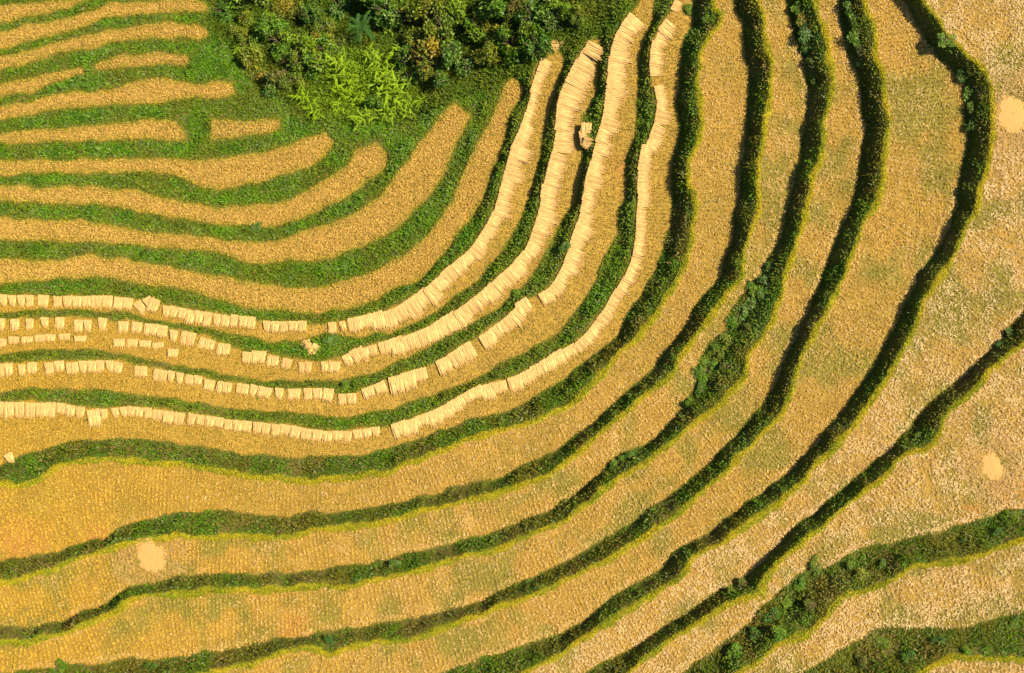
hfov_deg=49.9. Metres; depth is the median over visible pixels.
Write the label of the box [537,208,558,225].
rice sheaf
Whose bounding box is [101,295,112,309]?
rice sheaf
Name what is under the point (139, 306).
rice sheaf
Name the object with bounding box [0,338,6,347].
rice sheaf
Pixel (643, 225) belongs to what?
rice sheaf
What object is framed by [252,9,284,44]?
leafy shrub
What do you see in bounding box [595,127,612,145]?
rice sheaf
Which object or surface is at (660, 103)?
rice sheaf
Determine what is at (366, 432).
rice sheaf
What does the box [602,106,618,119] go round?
rice sheaf
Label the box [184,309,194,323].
rice sheaf
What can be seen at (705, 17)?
leafy shrub
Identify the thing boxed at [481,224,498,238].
rice sheaf
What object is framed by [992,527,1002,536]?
leafy shrub
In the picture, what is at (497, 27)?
leafy shrub
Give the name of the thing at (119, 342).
rice sheaf
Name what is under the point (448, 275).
rice sheaf
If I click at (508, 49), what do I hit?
leafy shrub
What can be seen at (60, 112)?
terrace bank
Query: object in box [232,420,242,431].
rice sheaf
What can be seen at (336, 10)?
leafy shrub
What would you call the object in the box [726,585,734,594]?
leafy shrub
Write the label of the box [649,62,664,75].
rice sheaf
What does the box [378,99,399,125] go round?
fern
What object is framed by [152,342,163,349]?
rice sheaf
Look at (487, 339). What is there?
rice sheaf
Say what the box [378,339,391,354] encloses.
rice sheaf
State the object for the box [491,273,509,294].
rice sheaf
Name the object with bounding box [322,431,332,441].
rice sheaf
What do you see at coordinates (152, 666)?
leafy shrub
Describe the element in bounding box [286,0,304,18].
leafy shrub
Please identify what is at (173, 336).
rice sheaf
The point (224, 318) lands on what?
rice sheaf
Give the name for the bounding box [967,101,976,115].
leafy shrub
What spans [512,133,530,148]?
rice sheaf
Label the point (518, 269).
rice sheaf
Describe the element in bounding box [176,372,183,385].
rice sheaf
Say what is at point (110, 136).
terrace field
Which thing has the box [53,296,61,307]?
rice sheaf
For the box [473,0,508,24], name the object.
leafy shrub
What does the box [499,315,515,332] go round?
rice sheaf
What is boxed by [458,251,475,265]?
rice sheaf
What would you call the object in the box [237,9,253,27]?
leafy shrub
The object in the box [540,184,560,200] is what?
rice sheaf
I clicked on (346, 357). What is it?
rice sheaf
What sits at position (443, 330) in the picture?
rice sheaf
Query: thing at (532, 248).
rice sheaf
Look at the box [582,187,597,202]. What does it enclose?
rice sheaf
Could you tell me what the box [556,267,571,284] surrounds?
rice sheaf
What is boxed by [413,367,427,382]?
rice sheaf
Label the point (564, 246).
leafy shrub
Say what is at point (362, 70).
undergrowth
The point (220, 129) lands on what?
terrace field
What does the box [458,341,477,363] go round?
rice sheaf
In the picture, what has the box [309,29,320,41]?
leafy shrub
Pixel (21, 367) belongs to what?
rice sheaf
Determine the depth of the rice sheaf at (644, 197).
91.28 m
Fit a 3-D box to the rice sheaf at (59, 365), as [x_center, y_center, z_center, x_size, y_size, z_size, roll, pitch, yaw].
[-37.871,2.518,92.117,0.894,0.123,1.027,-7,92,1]
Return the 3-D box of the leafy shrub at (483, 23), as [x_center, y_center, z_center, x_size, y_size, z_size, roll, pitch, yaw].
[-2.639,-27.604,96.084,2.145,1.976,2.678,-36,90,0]
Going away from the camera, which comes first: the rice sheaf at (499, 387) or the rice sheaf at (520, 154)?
the rice sheaf at (499, 387)
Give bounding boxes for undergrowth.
[197,0,629,124]
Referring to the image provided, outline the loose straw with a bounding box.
[0,0,1023,672]
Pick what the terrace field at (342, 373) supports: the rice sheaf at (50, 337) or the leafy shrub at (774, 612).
the rice sheaf at (50, 337)
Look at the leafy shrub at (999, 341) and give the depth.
85.11 m
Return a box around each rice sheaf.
[0,294,7,306]
[0,318,4,330]
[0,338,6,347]
[0,363,3,377]
[0,401,3,415]
[3,401,13,420]
[3,452,14,462]
[4,363,12,376]
[8,295,15,307]
[8,336,18,344]
[10,319,19,331]
[14,402,23,417]
[17,295,24,307]
[17,364,24,375]
[21,336,32,343]
[25,295,33,307]
[25,318,33,330]
[25,403,35,418]
[26,362,36,375]
[34,335,44,342]
[36,402,45,417]
[37,295,48,308]
[40,317,48,328]
[44,362,53,375]
[45,334,55,341]
[46,402,55,419]
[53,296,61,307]
[53,360,64,372]
[55,317,63,329]
[56,402,65,414]
[58,333,69,340]
[62,295,71,307]
[65,362,78,374]
[65,404,75,415]
[71,296,80,307]
[74,319,82,331]
[74,335,85,341]
[76,406,84,418]
[78,360,86,374]
[81,296,90,307]
[83,320,91,332]
[86,408,101,427]
[87,361,95,372]
[90,295,101,308]
[96,360,104,372]
[98,317,106,330]
[100,408,107,420]
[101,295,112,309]
[105,360,113,372]
[111,407,118,418]
[112,296,123,310]
[112,361,122,373]
[113,339,124,347]
[118,321,128,333]
[119,407,126,417]
[122,297,132,310]
[126,339,137,347]
[127,405,135,416]
[131,321,142,333]
[133,299,147,314]
[134,366,146,377]
[134,407,143,417]
[138,340,150,347]
[142,296,150,308]
[143,323,158,335]
[144,407,151,419]
[145,297,160,312]
[151,409,162,420]
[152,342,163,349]
[152,369,167,381]
[157,324,167,337]
[162,305,169,318]
[162,410,173,424]
[167,349,177,357]
[167,370,174,383]
[169,305,178,317]
[169,329,177,342]
[173,412,184,425]
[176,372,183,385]
[178,307,186,319]
[179,331,196,346]
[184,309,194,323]
[185,374,193,384]
[187,412,196,426]
[193,310,203,323]
[193,375,202,384]
[196,414,205,425]
[197,336,215,349]
[201,311,212,326]
[203,379,214,391]
[205,416,214,427]
[213,313,221,325]
[214,417,223,427]
[215,381,231,393]
[216,342,229,355]
[220,314,229,327]
[223,419,232,430]
[229,314,238,327]
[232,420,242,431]
[236,383,248,394]
[239,316,246,327]
[242,351,250,363]
[242,420,251,432]
[247,316,255,328]
[249,384,258,396]
[251,350,266,363]
[253,422,261,434]
[257,386,272,398]
[261,423,270,435]
[262,320,269,332]
[265,355,278,366]
[270,321,278,332]
[271,424,279,436]
[274,388,283,399]
[279,321,287,333]
[279,424,290,436]
[280,357,292,368]
[287,388,300,400]
[288,321,297,331]
[289,425,301,438]
[298,320,306,331]
[298,362,304,373]
[300,428,311,440]
[303,388,311,400]
[304,343,316,352]
[305,361,311,373]
[308,343,320,353]
[311,429,322,442]
[312,388,322,399]
[321,361,327,371]
[321,388,333,402]
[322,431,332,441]
[328,322,335,333]
[328,361,340,372]
[333,430,342,441]
[338,321,346,331]
[338,393,345,405]
[342,353,353,366]
[343,431,351,442]
[347,316,361,332]
[347,393,356,404]
[349,348,362,363]
[352,429,362,439]
[356,345,369,362]
[359,347,369,355]
[360,313,372,329]
[361,385,374,399]
[361,428,371,438]
[368,344,376,355]
[371,310,386,330]
[371,427,379,436]
[374,380,387,395]
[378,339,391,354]
[382,308,398,329]
[388,335,405,357]
[388,374,403,395]
[391,303,409,321]
[391,420,407,439]
[400,333,416,351]
[400,370,416,391]
[403,296,424,320]
[404,417,418,437]
[413,288,430,310]
[413,329,428,348]
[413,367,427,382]
[414,412,428,428]
[422,323,439,345]
[423,283,443,307]
[427,407,443,427]
[431,274,450,293]
[433,317,453,339]
[435,356,452,375]
[436,403,454,420]
[440,265,459,284]
[443,311,463,334]
[447,348,465,368]
[447,396,464,414]
[449,257,468,277]
[454,305,473,329]
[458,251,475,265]
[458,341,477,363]
[459,390,473,407]
[462,299,479,315]
[468,241,487,260]
[469,385,484,401]
[472,291,488,310]
[475,233,490,249]
[478,330,496,349]
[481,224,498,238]
[481,382,496,402]
[482,282,503,305]
[487,211,503,228]
[487,323,503,341]
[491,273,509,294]
[492,380,507,394]
[494,202,511,218]
[496,191,511,207]
[499,179,515,195]
[499,267,518,287]
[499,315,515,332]
[502,168,525,183]
[505,158,521,172]
[507,373,523,392]
[508,145,534,163]
[508,307,526,327]
[509,259,528,281]
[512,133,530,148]
[514,297,533,316]
[516,250,532,269]
[518,123,535,140]
[520,369,536,385]
[521,112,534,126]
[524,241,542,259]
[526,101,537,116]
[529,91,538,104]
[529,231,546,245]
[529,363,543,378]
[530,82,542,94]
[532,217,553,236]
[533,71,547,84]
[537,58,552,73]
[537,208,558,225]
[538,289,556,306]
[539,355,556,373]
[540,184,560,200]
[540,196,559,210]
[544,171,562,189]
[546,161,566,177]
[548,151,568,167]
[548,279,566,297]
[548,348,567,368]
[550,39,559,51]
[552,139,576,153]
[554,118,574,132]
[555,130,575,143]
[556,105,577,119]
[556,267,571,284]
[557,91,583,111]
[561,82,586,100]
[561,343,576,360]
[562,256,582,275]
[565,70,591,91]
[565,247,585,264]
[570,59,596,80]
[570,233,587,249]
[572,222,595,242]
[573,337,588,352]
[576,50,596,69]
[577,211,594,226]
[579,131,589,145]
[579,200,596,215]
[580,122,591,134]
[582,41,604,60]
[582,135,590,148]
[582,136,593,149]
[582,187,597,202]
[582,327,598,346]
[584,173,604,189]
[587,160,607,178]
[590,319,605,334]
[591,152,605,165]
[593,142,613,156]
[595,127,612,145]
[597,307,614,325]
[600,116,620,133]
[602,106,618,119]
[604,94,623,108]
[605,82,629,97]
[605,296,619,312]
[606,70,628,85]
[607,57,628,72]
[609,47,632,63]
[609,289,624,302]
[612,34,631,50]
[616,24,636,42]
[616,276,631,294]
[622,12,646,36]
[623,266,638,284]
[629,254,642,270]
[632,241,645,257]
[635,232,646,244]
[636,207,646,221]
[636,220,647,232]
[637,157,653,170]
[637,170,650,182]
[637,181,651,193]
[637,193,651,206]
[639,144,652,158]
[645,137,662,152]
[649,50,665,66]
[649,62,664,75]
[649,123,666,139]
[651,40,663,51]
[654,31,667,47]
[654,84,667,98]
[654,109,671,125]
[656,98,669,111]
[658,19,677,39]
[670,0,681,11]
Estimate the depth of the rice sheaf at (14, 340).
92.91 m
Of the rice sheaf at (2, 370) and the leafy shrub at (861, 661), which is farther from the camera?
the rice sheaf at (2, 370)
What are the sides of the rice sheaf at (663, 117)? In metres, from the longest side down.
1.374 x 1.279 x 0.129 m
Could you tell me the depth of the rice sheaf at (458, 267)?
93.67 m
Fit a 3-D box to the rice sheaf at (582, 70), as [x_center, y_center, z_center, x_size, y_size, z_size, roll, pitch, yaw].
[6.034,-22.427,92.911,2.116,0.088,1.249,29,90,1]
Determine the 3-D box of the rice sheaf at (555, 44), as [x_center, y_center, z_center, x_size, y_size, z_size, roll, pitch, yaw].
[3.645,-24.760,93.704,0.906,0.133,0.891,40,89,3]
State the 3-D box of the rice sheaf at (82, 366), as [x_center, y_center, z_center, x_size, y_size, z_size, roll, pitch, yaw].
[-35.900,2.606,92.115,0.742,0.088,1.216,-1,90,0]
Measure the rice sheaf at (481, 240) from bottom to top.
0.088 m
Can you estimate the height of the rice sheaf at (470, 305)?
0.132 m
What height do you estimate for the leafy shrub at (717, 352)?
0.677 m
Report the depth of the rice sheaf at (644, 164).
91.28 m
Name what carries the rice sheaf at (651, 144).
on the terrace field at (566, 366)
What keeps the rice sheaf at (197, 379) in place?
on the terrace field at (352, 408)
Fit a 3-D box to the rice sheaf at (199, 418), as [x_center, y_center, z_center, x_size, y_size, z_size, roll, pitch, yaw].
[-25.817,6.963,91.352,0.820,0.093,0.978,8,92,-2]
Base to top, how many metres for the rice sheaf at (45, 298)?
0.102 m
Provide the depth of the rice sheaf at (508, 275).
92.86 m
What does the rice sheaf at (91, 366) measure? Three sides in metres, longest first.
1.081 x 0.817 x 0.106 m
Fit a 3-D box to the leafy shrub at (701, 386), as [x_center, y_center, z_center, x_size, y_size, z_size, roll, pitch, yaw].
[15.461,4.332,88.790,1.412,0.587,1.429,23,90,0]
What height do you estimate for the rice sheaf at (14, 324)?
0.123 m
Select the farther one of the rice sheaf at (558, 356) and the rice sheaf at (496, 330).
the rice sheaf at (496, 330)
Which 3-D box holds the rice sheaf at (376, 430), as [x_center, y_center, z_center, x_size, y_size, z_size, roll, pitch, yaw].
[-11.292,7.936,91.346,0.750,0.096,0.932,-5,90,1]
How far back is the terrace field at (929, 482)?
84.20 m
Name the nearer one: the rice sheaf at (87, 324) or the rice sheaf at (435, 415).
the rice sheaf at (435, 415)
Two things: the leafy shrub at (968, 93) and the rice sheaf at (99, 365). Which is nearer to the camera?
the leafy shrub at (968, 93)
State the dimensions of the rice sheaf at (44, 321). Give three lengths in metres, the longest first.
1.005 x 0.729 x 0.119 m
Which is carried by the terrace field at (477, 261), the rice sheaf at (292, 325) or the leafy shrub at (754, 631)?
the rice sheaf at (292, 325)
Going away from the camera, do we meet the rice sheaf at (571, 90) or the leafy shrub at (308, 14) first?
the rice sheaf at (571, 90)
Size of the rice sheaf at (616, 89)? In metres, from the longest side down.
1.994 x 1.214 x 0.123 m
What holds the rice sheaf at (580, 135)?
on the rice sheaf
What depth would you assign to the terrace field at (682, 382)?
89.00 m
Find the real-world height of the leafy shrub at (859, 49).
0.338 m
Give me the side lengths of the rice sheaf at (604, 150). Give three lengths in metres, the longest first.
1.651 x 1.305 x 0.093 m
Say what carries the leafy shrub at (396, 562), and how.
on the terrace bank at (448, 548)
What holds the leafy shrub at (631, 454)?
on the terrace bank at (448, 548)
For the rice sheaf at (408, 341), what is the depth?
92.88 m
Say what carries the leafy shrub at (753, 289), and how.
on the terrace bank at (448, 548)
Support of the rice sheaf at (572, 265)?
on the terrace field at (352, 408)
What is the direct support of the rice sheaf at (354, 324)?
on the terrace field at (477, 261)
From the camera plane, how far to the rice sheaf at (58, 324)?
92.91 m
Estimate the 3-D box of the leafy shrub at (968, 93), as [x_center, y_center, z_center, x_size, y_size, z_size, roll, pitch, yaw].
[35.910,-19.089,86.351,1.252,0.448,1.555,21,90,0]
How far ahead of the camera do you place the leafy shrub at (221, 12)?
99.49 m
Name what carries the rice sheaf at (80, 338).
on the terrace field at (342, 373)
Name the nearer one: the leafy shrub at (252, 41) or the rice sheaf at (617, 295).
the rice sheaf at (617, 295)
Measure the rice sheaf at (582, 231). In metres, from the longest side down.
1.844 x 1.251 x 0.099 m
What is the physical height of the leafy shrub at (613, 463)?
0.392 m
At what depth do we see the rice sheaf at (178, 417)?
91.30 m
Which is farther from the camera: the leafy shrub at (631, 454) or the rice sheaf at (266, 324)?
the rice sheaf at (266, 324)
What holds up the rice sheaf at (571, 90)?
on the terrace field at (342, 373)
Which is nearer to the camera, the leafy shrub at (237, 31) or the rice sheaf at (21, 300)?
the rice sheaf at (21, 300)
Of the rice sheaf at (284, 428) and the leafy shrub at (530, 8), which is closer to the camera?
the rice sheaf at (284, 428)
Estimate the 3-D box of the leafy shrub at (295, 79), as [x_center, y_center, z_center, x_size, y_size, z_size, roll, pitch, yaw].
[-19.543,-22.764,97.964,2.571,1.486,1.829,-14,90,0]
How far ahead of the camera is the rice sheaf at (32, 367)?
92.13 m
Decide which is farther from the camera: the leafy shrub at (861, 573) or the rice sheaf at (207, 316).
the rice sheaf at (207, 316)
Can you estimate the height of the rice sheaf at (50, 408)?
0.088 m
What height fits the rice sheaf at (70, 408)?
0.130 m
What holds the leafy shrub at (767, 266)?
on the terrace bank at (448, 548)
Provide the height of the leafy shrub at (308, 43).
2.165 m
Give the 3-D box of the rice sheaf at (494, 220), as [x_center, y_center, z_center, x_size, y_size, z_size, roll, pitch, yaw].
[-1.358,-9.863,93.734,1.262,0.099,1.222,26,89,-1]
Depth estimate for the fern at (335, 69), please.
96.99 m
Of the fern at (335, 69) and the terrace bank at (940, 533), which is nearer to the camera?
the terrace bank at (940, 533)
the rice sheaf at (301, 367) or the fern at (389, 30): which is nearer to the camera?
the rice sheaf at (301, 367)
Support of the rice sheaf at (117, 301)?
on the terrace field at (477, 261)
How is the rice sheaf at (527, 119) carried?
on the terrace field at (477, 261)
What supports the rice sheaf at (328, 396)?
on the terrace field at (352, 408)
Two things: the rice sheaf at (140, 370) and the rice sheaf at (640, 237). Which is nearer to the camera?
the rice sheaf at (640, 237)
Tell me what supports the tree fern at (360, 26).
on the undergrowth
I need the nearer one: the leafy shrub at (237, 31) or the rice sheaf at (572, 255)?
the rice sheaf at (572, 255)
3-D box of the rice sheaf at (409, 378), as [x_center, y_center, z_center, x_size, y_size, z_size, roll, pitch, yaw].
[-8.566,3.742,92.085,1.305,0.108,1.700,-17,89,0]
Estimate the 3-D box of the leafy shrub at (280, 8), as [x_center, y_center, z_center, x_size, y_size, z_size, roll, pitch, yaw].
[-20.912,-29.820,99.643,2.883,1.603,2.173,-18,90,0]
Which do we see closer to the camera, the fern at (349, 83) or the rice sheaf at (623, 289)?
the rice sheaf at (623, 289)
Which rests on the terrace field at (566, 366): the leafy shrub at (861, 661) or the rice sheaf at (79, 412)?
the rice sheaf at (79, 412)
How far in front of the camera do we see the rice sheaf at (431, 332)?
92.88 m
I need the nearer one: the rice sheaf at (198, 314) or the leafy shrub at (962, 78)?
the leafy shrub at (962, 78)
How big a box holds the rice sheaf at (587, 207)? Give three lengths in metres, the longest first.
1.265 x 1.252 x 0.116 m
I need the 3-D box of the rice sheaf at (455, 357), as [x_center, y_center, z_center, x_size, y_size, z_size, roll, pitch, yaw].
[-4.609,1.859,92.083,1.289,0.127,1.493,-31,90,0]
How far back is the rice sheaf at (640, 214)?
91.29 m
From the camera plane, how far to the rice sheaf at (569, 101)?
92.86 m
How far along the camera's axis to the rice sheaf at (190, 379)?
92.14 m
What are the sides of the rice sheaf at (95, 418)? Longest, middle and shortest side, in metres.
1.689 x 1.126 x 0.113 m
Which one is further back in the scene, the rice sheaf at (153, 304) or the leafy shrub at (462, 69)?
the leafy shrub at (462, 69)
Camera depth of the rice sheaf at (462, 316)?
92.89 m
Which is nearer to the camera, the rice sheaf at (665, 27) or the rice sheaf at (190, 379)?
the rice sheaf at (665, 27)
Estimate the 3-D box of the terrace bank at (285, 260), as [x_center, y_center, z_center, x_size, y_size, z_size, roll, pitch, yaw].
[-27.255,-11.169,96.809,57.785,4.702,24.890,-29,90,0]
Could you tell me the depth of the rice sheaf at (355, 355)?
92.90 m
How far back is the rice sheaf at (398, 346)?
92.87 m
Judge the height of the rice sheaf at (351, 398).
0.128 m
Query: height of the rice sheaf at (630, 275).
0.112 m
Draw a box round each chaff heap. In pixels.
[135,538,166,573]
[981,447,1006,480]
[995,94,1023,133]
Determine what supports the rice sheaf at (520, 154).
on the terrace field at (477, 261)
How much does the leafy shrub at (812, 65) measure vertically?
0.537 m
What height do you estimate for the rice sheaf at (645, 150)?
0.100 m
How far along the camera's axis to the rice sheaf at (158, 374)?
92.09 m
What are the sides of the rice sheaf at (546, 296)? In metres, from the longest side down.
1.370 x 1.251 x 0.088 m
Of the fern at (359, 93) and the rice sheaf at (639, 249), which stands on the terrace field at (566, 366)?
the rice sheaf at (639, 249)
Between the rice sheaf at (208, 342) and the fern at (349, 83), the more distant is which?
the fern at (349, 83)
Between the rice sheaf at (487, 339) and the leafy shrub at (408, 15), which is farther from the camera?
the leafy shrub at (408, 15)
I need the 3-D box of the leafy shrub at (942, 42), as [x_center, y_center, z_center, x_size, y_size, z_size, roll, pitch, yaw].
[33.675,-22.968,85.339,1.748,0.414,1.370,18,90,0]
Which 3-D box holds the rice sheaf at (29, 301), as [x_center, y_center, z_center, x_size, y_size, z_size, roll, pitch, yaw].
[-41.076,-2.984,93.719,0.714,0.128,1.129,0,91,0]
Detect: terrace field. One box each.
[0,0,81,22]
[0,0,206,47]
[0,0,652,417]
[0,0,693,464]
[0,0,747,560]
[0,0,807,626]
[0,0,864,672]
[0,23,206,69]
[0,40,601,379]
[0,48,563,341]
[0,68,83,96]
[0,78,233,120]
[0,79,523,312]
[0,104,469,263]
[0,119,185,142]
[0,133,332,189]
[0,144,386,226]
[98,53,187,69]
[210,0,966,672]
[212,119,279,139]
[523,0,1023,672]
[629,343,1023,672]
[738,538,1023,672]
[917,654,1023,672]
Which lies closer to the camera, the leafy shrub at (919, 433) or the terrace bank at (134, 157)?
the leafy shrub at (919, 433)
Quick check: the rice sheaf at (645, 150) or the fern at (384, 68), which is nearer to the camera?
the rice sheaf at (645, 150)
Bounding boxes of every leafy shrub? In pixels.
[51,658,68,672]
[142,662,158,670]
[208,1,232,23]
[216,0,245,8]
[226,25,248,38]
[236,32,252,49]
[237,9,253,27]
[237,43,263,72]
[245,63,268,81]
[246,36,261,48]
[249,221,261,231]
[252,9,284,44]
[253,0,272,8]
[261,17,298,54]
[261,69,289,89]
[261,81,283,98]
[270,0,295,18]
[270,45,297,72]
[281,71,305,90]
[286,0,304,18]
[287,43,305,73]
[295,32,318,59]
[297,3,322,25]
[300,51,335,80]
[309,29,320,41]
[310,16,337,33]
[314,32,342,60]
[321,334,338,346]
[324,32,353,52]
[324,634,334,646]
[328,0,354,21]
[340,381,349,389]
[357,0,382,7]
[363,92,382,109]
[367,0,404,30]
[387,0,422,35]
[388,559,401,566]
[393,43,412,71]
[400,26,425,48]
[400,65,420,88]
[407,35,442,79]
[411,70,428,85]
[412,0,450,24]
[422,3,456,46]
[433,68,451,87]
[438,39,462,69]
[443,0,469,25]
[452,57,479,79]
[458,17,489,45]
[468,6,490,32]
[468,35,503,65]
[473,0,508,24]
[491,20,511,41]
[492,25,525,68]
[503,0,526,22]
[509,0,549,27]
[511,289,520,296]
[515,12,542,46]
[522,29,555,63]
[534,0,559,17]
[541,8,564,40]
[554,1,573,21]
[558,241,571,251]
[565,3,589,30]
[609,454,626,467]
[624,450,638,458]
[682,3,692,14]
[682,397,692,407]
[692,356,717,382]
[695,382,705,394]
[701,14,709,21]
[708,344,725,362]
[718,360,726,369]
[720,333,733,351]
[725,641,743,658]
[726,308,744,329]
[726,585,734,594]
[737,296,757,320]
[738,577,747,587]
[744,323,752,329]
[746,279,765,301]
[749,626,761,641]
[757,273,771,286]
[757,288,769,302]
[761,606,780,624]
[762,261,775,271]
[771,625,786,641]
[779,595,794,608]
[790,0,802,15]
[792,575,804,591]
[795,12,807,26]
[798,23,812,43]
[800,40,811,53]
[803,598,816,612]
[806,57,815,70]
[809,554,821,577]
[810,75,817,88]
[843,0,854,16]
[845,561,856,572]
[847,25,864,46]
[848,11,861,29]
[853,653,866,668]
[855,567,870,582]
[856,45,864,57]
[856,57,863,68]
[872,637,890,648]
[876,558,886,569]
[900,650,914,663]
[911,431,923,441]
[930,635,944,644]
[937,32,955,47]
[956,68,970,82]
[959,646,970,655]
[963,85,974,101]
[964,116,978,130]
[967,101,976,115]
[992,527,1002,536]
[995,339,1004,348]
[1005,327,1014,339]
[1007,617,1021,629]
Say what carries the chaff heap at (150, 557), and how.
on the terrace field at (682, 382)
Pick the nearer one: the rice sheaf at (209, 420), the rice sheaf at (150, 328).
the rice sheaf at (209, 420)
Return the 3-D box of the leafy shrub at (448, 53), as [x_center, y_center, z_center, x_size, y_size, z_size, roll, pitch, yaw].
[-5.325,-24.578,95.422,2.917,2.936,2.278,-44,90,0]
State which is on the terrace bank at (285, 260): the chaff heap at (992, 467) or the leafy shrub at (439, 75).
the leafy shrub at (439, 75)
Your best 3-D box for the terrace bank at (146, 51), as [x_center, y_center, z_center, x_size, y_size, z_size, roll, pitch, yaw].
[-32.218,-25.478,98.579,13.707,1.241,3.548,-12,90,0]
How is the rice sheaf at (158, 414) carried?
on the terrace field at (566, 366)
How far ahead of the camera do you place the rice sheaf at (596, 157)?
92.13 m
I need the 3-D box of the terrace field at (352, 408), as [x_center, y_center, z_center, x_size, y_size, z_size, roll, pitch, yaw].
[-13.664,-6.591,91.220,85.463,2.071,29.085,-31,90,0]
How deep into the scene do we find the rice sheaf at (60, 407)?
91.32 m
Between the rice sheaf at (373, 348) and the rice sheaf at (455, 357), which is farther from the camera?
the rice sheaf at (373, 348)
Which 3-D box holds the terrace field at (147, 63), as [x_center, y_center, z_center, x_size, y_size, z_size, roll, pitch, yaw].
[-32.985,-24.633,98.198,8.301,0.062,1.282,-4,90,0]
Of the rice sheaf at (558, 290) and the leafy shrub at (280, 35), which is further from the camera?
the leafy shrub at (280, 35)
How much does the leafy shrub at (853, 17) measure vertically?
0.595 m
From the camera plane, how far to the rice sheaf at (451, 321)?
92.90 m
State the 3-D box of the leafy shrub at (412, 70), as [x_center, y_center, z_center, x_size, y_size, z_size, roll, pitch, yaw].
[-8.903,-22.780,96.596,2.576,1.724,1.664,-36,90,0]
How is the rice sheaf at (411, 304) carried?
on the terrace field at (477, 261)
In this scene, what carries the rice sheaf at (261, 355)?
on the terrace field at (342, 373)
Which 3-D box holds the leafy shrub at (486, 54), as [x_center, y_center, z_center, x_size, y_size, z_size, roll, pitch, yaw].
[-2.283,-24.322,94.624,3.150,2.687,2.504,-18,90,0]
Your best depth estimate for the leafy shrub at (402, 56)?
96.43 m
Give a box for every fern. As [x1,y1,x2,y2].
[233,45,245,53]
[288,84,318,112]
[304,99,324,121]
[312,51,332,71]
[323,46,356,84]
[325,67,359,98]
[329,99,348,115]
[343,84,363,106]
[345,10,374,43]
[346,106,375,129]
[361,42,383,67]
[364,71,392,96]
[369,52,394,81]
[378,23,393,35]
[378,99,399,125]
[383,70,411,107]
[385,43,405,62]
[391,94,417,120]
[414,92,428,107]
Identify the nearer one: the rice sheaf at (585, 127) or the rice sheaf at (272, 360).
the rice sheaf at (585, 127)
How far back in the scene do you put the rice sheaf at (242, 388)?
92.09 m
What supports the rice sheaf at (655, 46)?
on the terrace field at (566, 366)
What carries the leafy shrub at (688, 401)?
on the terrace bank at (448, 548)
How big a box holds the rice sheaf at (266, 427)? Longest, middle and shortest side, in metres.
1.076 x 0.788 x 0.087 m
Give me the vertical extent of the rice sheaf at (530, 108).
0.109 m
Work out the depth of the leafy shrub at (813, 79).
88.60 m
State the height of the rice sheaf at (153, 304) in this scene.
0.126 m
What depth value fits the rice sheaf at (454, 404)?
91.28 m
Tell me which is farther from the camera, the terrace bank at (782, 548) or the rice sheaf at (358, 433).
the rice sheaf at (358, 433)
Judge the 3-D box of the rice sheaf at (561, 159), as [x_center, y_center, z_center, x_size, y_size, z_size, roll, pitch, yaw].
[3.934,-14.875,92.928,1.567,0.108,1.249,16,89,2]
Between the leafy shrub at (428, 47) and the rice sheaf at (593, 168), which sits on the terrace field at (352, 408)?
the rice sheaf at (593, 168)
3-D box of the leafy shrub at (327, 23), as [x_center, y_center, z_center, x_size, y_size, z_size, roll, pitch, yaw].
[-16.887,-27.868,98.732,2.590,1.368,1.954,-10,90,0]
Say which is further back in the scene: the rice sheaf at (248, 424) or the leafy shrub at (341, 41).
the leafy shrub at (341, 41)
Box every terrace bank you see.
[0,0,326,32]
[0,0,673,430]
[0,0,718,485]
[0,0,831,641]
[0,2,496,287]
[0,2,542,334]
[0,3,357,161]
[0,6,232,55]
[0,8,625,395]
[0,29,308,106]
[0,30,432,242]
[0,36,377,208]
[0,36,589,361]
[0,49,90,83]
[0,97,197,133]
[76,36,225,80]
[181,70,284,146]
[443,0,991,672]
[585,312,1023,672]
[683,508,1023,672]
[804,612,1023,672]
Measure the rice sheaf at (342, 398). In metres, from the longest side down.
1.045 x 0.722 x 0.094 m
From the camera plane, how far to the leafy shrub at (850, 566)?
83.75 m
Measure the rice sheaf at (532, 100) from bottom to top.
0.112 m
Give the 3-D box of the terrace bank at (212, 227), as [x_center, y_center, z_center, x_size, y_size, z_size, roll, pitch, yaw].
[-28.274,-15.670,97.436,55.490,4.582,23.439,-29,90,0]

